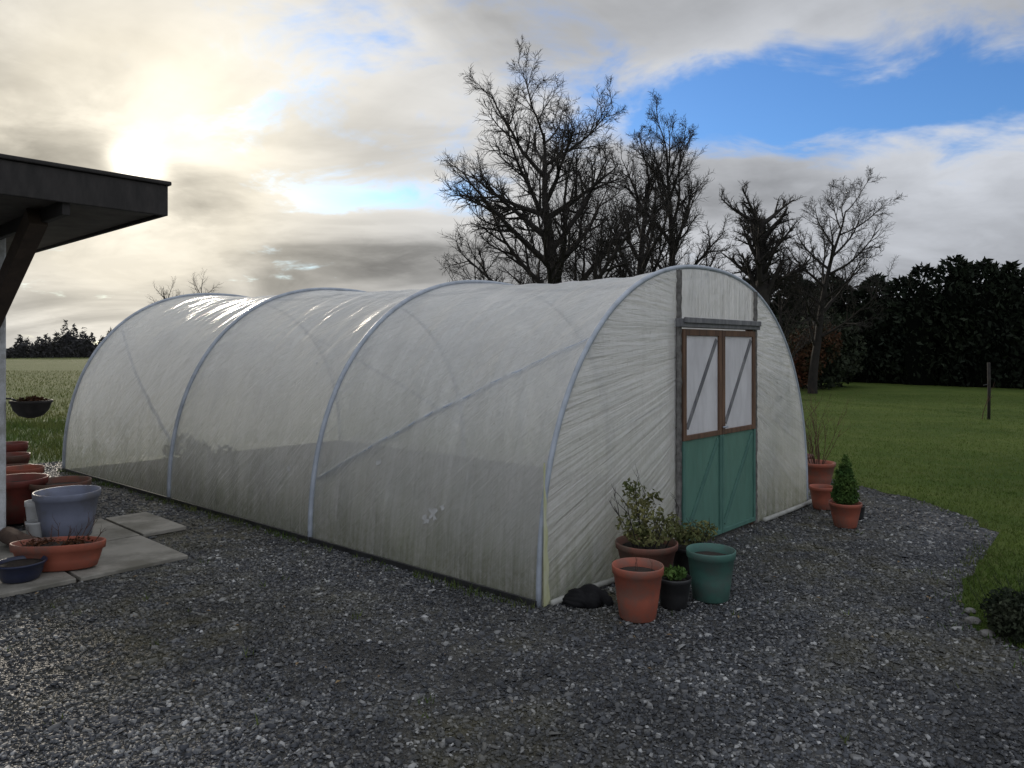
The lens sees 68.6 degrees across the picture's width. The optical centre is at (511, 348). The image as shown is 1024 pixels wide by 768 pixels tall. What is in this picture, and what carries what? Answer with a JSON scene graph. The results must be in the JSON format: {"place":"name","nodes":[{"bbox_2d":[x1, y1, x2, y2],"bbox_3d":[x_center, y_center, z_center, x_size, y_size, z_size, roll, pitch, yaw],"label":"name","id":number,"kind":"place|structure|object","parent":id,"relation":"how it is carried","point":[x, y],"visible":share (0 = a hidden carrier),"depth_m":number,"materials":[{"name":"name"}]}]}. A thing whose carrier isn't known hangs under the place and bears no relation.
{"place":"outdoors","nodes":[
{"label":"outdoors","id":0,"kind":"place"},
{"bbox_2d":[6,415,65,463],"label":"grass verge","id":1,"kind":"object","parent":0,"point":[42,461],"depth_m":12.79,"materials":[{"name":"green plant"}]},
{"bbox_2d":[6,357,89,463],"bbox_3d":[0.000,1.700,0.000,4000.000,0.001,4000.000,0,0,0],"label":"ground","id":2,"kind":"structure","parent":0,"point":[56,364],"depth_m":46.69,"materials":[{"name":"green plant"}]},
{"bbox_2d":[6,320,111,357],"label":"distant tree line","id":3,"kind":"object","parent":2,"relation":"on","point":[67,344],"visible":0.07,"depth_m":130.57,"materials":[{"name":"green plant"}]},
{"bbox_2d":[147,276,179,303],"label":"bare tree","id":4,"kind":"object","parent":2,"relation":"on","point":[163,296],"visible":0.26,"depth_m":62.04,"materials":[{"name":"brown plant"}]},
{"bbox_2d":[176,268,223,295],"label":"bare tree","id":5,"kind":"object","parent":2,"relation":"on","point":[194,284],"visible":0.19,"depth_m":63.27,"materials":[{"name":"brown plant"}]},
{"bbox_2d":[0,461,1023,767],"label":"gravel yard","id":6,"kind":"structure","parent":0,"point":[464,677],"depth_m":3.95,"materials":[{"name":"grey gravel"}]},
{"bbox_2d":[0,542,13,559],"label":"slab","id":7,"kind":"structure","parent":6,"relation":"on","point":[5,552],"depth_m":6.08,"materials":[{"name":"concrete"}]},
{"bbox_2d":[6,441,27,451],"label":"maroon plant pot","id":8,"kind":"object","parent":6,"relation":"on","point":[16,446],"visible":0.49,"depth_m":9.03,"materials":[{"name":"ceramic"}]},
{"bbox_2d":[6,452,30,463],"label":"maroon plant pot","id":9,"kind":"object","parent":6,"relation":"on","point":[16,457],"visible":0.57,"depth_m":8.55,"materials":[{"name":"ceramic"}]},
{"bbox_2d":[6,463,30,466],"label":"maroon plant pot","id":10,"kind":"object","parent":6,"relation":"on","point":[15,464],"visible":0.09,"depth_m":8.42,"materials":[{"name":"ceramic"}]},
{"bbox_2d":[6,464,44,474],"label":"terracotta plant pot","id":11,"kind":"object","parent":6,"relation":"on","point":[31,468],"visible":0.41,"depth_m":7.94,"materials":[{"name":"ceramic"}]},
{"bbox_2d":[6,473,48,524],"bbox_3d":[-4.831,1.470,7.301,0.560,0.420,0.560,0,0,0],"label":"maroon pot","id":12,"kind":"object","parent":6,"relation":"on","point":[18,493],"visible":0.69,"depth_m":7.13,"materials":[{"name":"ceramic"}]},
{"bbox_2d":[0,571,75,597],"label":"slab","id":13,"kind":"structure","parent":6,"relation":"on","point":[44,580],"depth_m":5.29,"materials":[{"name":"concrete"}]},
{"bbox_2d":[0,555,47,583],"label":"navy bowl","id":14,"kind":"object","parent":13,"relation":"on","point":[18,569],"visible":1,"depth_m":5.31,"materials":[{"name":"ceramic"}]},
{"bbox_2d":[9,512,105,571],"bbox_3d":[-3.454,1.474,5.723,0.634,0.361,0.526,0,0,-32],"label":"bowl","id":15,"kind":"object","parent":13,"relation":"on","point":[67,553],"visible":0.98,"depth_m":5.59,"materials":[{"name":"ceramic"}]},
{"bbox_2d":[29,476,91,494],"bbox_3d":[-4.420,1.474,7.351,0.540,0.360,0.540,0,0,0],"label":"wide terracotta pot","id":16,"kind":"object","parent":6,"relation":"on","point":[59,481],"visible":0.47,"depth_m":7.49,"materials":[{"name":"ceramic"}]},
{"bbox_2d":[22,518,139,541],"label":"slab","id":17,"kind":"structure","parent":6,"relation":"on","point":[112,531],"depth_m":6.80,"materials":[{"name":"concrete"}]},
{"bbox_2d":[24,499,37,519],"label":"white plant pot","id":18,"kind":"object","parent":17,"relation":"on","point":[30,509],"visible":0.31,"depth_m":6.59,"materials":[{"name":"plastic"}]},
{"bbox_2d":[25,519,41,537],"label":"white plant pot","id":19,"kind":"object","parent":17,"relation":"on","point":[33,526],"visible":0.53,"depth_m":6.44,"materials":[{"name":"plastic"}]},
{"bbox_2d":[32,485,100,537],"bbox_3d":[-3.921,1.454,6.621,0.530,0.400,0.530,0,0,0],"label":"blue grey bucket pot","id":20,"kind":"object","parent":17,"relation":"on","point":[72,506],"visible":0.91,"depth_m":6.45,"materials":[{"name":"plastic"}]},
{"bbox_2d":[0,153,171,530],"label":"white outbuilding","id":21,"kind":"structure","parent":6,"relation":"on","point":[45,205],"depth_m":5.43,"materials":[{"name":"brown wood"}]},
{"bbox_2d":[6,395,52,417],"bbox_3d":[-4.204,0.508,6.565,0.329,0.203,0.329,0,0,35],"label":"hanging planter","id":22,"kind":"object","parent":21,"relation":"attached to","point":[32,406],"visible":1,"depth_m":6.47,"materials":[{"name":"black plastic"}]},
{"bbox_2d":[64,535,187,580],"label":"slab","id":23,"kind":"structure","parent":6,"relation":"on","point":[123,555],"depth_m":5.96,"materials":[{"name":"concrete"}]},
{"bbox_2d":[0,526,39,544],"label":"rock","id":24,"kind":"object","parent":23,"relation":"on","point":[8,535],"visible":0.41,"depth_m":6.19,"materials":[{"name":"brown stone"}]},
{"bbox_2d":[105,512,185,536],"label":"slab end","id":25,"kind":"structure","parent":6,"relation":"on","point":[145,524],"depth_m":7.07,"materials":[{"name":"concrete"}]},
{"bbox_2d":[62,265,811,607],"bbox_3d":[-1.460,0.410,9.295,8.659,2.580,4.564,0,0,41],"label":"polytunnel greenhouse","id":26,"kind":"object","parent":6,"relation":"on","point":[500,439],"visible":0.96,"depth_m":6.46,"materials":[{"name":"plastic"}]},
{"bbox_2d":[35,545,961,702],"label":"fallen leaves","id":27,"kind":"object","parent":6,"relation":"on","point":[445,653],"visible":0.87,"depth_m":4.54,"materials":[{"name":"brown plant"}]},
{"bbox_2d":[7,468,1023,744],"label":"gravel weeds","id":28,"kind":"object","parent":6,"relation":"on","point":[191,508],"visible":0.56,"depth_m":5.82,"materials":[{"name":"green plant"}]},
{"bbox_2d":[562,584,613,609],"bbox_3d":[0.498,1.632,4.964,0.336,0.136,0.214,0,0,0],"label":"black bag","id":29,"kind":"object","parent":6,"relation":"on","point":[589,596],"visible":0.98,"depth_m":4.91,"materials":[{"name":"black plastic"}]},
{"bbox_2d":[612,552,663,623],"bbox_3d":[0.790,1.486,4.721,0.326,0.417,0.326,0,0,0],"label":"terracotta plant pot","id":30,"kind":"object","parent":6,"relation":"on","point":[637,583],"visible":1,"depth_m":4.61,"materials":[{"name":"ceramic"}]},
{"bbox_2d":[609,464,681,567],"bbox_3d":[0.957,1.262,5.426,0.521,0.863,0.450,0,0,25],"label":"potted shrub","id":31,"kind":"object","parent":6,"relation":"on","point":[659,545],"visible":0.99,"depth_m":5.37,"materials":[{"name":"green plant"}]},
{"bbox_2d":[659,564,691,610],"bbox_3d":[1.060,1.560,4.920,0.230,0.269,0.230,0,0,0],"label":"black plant pot","id":32,"kind":"object","parent":6,"relation":"on","point":[674,589],"visible":0.86,"depth_m":4.85,"materials":[{"name":"plastic"}]},
{"bbox_2d":[663,518,717,574],"bbox_3d":[1.372,1.472,5.556,0.447,0.445,0.410,0,0,40],"label":"trailing shrub pot","id":33,"kind":"object","parent":6,"relation":"on","point":[691,533],"visible":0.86,"depth_m":5.54,"materials":[{"name":"black plastic"}]},
{"bbox_2d":[686,543,735,603],"bbox_3d":[1.345,1.526,5.081,0.330,0.335,0.330,0,0,0],"label":"teal plant pot","id":34,"kind":"object","parent":6,"relation":"on","point":[711,565],"visible":0.99,"depth_m":4.97,"materials":[{"name":"teal ceramic"}]},
{"bbox_2d":[809,484,832,509],"bbox_3d":[3.270,1.574,7.920,0.260,0.240,0.260,0,0,0],"label":"terracotta plant pot","id":35,"kind":"object","parent":6,"relation":"on","point":[820,496],"visible":0.87,"depth_m":7.84,"materials":[{"name":"ceramic"}]},
{"bbox_2d":[803,388,855,487],"bbox_3d":[3.695,1.063,9.086,0.812,1.262,0.792,0,0,-31],"label":"potted bare shrub","id":36,"kind":"object","parent":6,"relation":"on","point":[820,471],"visible":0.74,"depth_m":9.03,"materials":[{"name":"ceramic"}]},
{"bbox_2d":[828,454,862,528],"bbox_3d":[3.160,1.348,7.120,0.296,0.693,0.296,0,0,0],"label":"potted conifer","id":37,"kind":"object","parent":6,"relation":"on","point":[845,504],"visible":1,"depth_m":7.05,"materials":[{"name":"plant"}]},
{"bbox_2d":[859,504,865,519],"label":"black plant pot","id":38,"kind":"object","parent":6,"relation":"on","point":[861,516],"visible":0.24,"depth_m":7.39,"materials":[{"name":"plastic"}]},
{"bbox_2d":[964,607,995,637],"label":"edging stones","id":39,"kind":"object","parent":6,"relation":"on","point":[971,620],"visible":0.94,"depth_m":4.59,"materials":[{"name":"grey stone"}]},
{"bbox_2d":[0,0,1023,347],"label":"sky","id":40,"kind":"structure","parent":0,"point":[298,143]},
{"bbox_2d":[799,382,1023,648],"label":"lawn","id":41,"kind":"structure","parent":0,"point":[850,389],"depth_m":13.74,"materials":[{"name":"green plant"}]},
{"bbox_2d":[435,226,505,281],"bbox_3d":[-1.063,-0.675,19.101,2.751,4.853,2.045,0,0,0],"label":"bare shrub","id":42,"kind":"object","parent":41,"relation":"on","point":[463,271],"visible":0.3,"depth_m":18.74,"materials":[{"name":"brown plant"}]},
{"bbox_2d":[431,35,691,284],"bbox_3d":[0.975,-2.656,18.196,5.754,8.836,6.240,0,0,0],"label":"bare tree","id":43,"kind":"object","parent":41,"relation":"on","point":[552,260],"visible":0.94,"depth_m":17.45,"materials":[{"name":"brown plant"}]},
{"bbox_2d":[559,174,645,280],"bbox_3d":[2.076,-1.304,18.949,3.538,6.112,2.236,0,0,-8],"label":"bare shrub","id":44,"kind":"object","parent":41,"relation":"on","point":[606,240],"visible":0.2,"depth_m":18.64,"materials":[{"name":"brown plant"}]},
{"bbox_2d":[564,125,689,279],"bbox_3d":[3.265,-2.080,19.811,3.785,7.677,3.333,0,0,-18],"label":"bare tree","id":45,"kind":"object","parent":41,"relation":"on","point":[642,197],"visible":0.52,"depth_m":19.64,"materials":[{"name":"brown plant"}]},
{"bbox_2d":[607,90,743,276],"bbox_3d":[4.321,-2.493,20.433,3.783,8.504,2.968,0,0,-13],"label":"bare tree","id":46,"kind":"object","parent":41,"relation":"on","point":[679,144],"visible":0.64,"depth_m":20.08,"materials":[{"name":"brown plant"}]},
{"bbox_2d":[658,240,694,265],"bbox_3d":[5.602,-0.806,24.133,2.344,5.118,2.222,0,0,-21],"label":"bare shrub","id":47,"kind":"object","parent":41,"relation":"on","point":[688,261],"visible":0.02,"depth_m":23.73,"materials":[{"name":"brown plant"}]},
{"bbox_2d":[715,180,823,306],"bbox_3d":[9.118,-2.093,26.440,3.431,7.715,3.047,0,0,-23],"label":"bare tree","id":48,"kind":"object","parent":41,"relation":"on","point":[763,282],"visible":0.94,"depth_m":25.99,"materials":[{"name":"black plant"}]},
{"bbox_2d":[769,243,818,360],"bbox_3d":[9.714,-0.997,26.923,2.461,5.504,2.740,0,0,22],"label":"bare shrub","id":49,"kind":"object","parent":41,"relation":"on","point":[780,311],"visible":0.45,"depth_m":26.75,"materials":[{"name":"brown plant"}]},
{"bbox_2d":[787,322,842,386],"bbox_3d":[11.898,0.270,30.134,3.286,2.839,1.837,0,0,-19],"label":"russet shrub","id":50,"kind":"object","parent":41,"relation":"on","point":[800,359],"visible":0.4,"depth_m":29.87,"materials":[{"name":"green plant"}]},
{"bbox_2d":[784,309,867,388],"bbox_3d":[11.286,-0.064,32.246,8.420,3.508,5.150,0,0,0],"label":"dark shrub","id":51,"kind":"object","parent":41,"relation":"on","point":[830,375],"visible":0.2,"depth_m":31.73,"materials":[{"name":"green plant"}]},
{"bbox_2d":[770,166,906,393],"bbox_3d":[11.598,-2.495,28.249,4.485,8.510,5.125,0,0,0],"label":"bare tree","id":52,"kind":"object","parent":41,"relation":"on","point":[820,308],"visible":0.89,"depth_m":27.56,"materials":[{"name":"brown plant"}]},
{"bbox_2d":[742,253,1023,388],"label":"conifer hedge","id":53,"kind":"object","parent":41,"relation":"on","point":[960,328],"visible":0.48,"depth_m":33.67,"materials":[{"name":"green plant"}]},
{"bbox_2d":[982,362,993,419],"bbox_3d":[11.368,1.020,17.805,0.388,1.362,0.255,0,0,-31],"label":"wooden stake","id":54,"kind":"object","parent":41,"relation":"on","point":[988,397],"visible":1,"depth_m":17.77,"materials":[{"name":"brown wood"}]},
{"bbox_2d":[967,563,1023,644],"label":"dark shrub","id":55,"kind":"object","parent":41,"relation":"on","point":[1005,611],"visible":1,"depth_m":4.39,"materials":[{"name":"green plant"}]}
]}

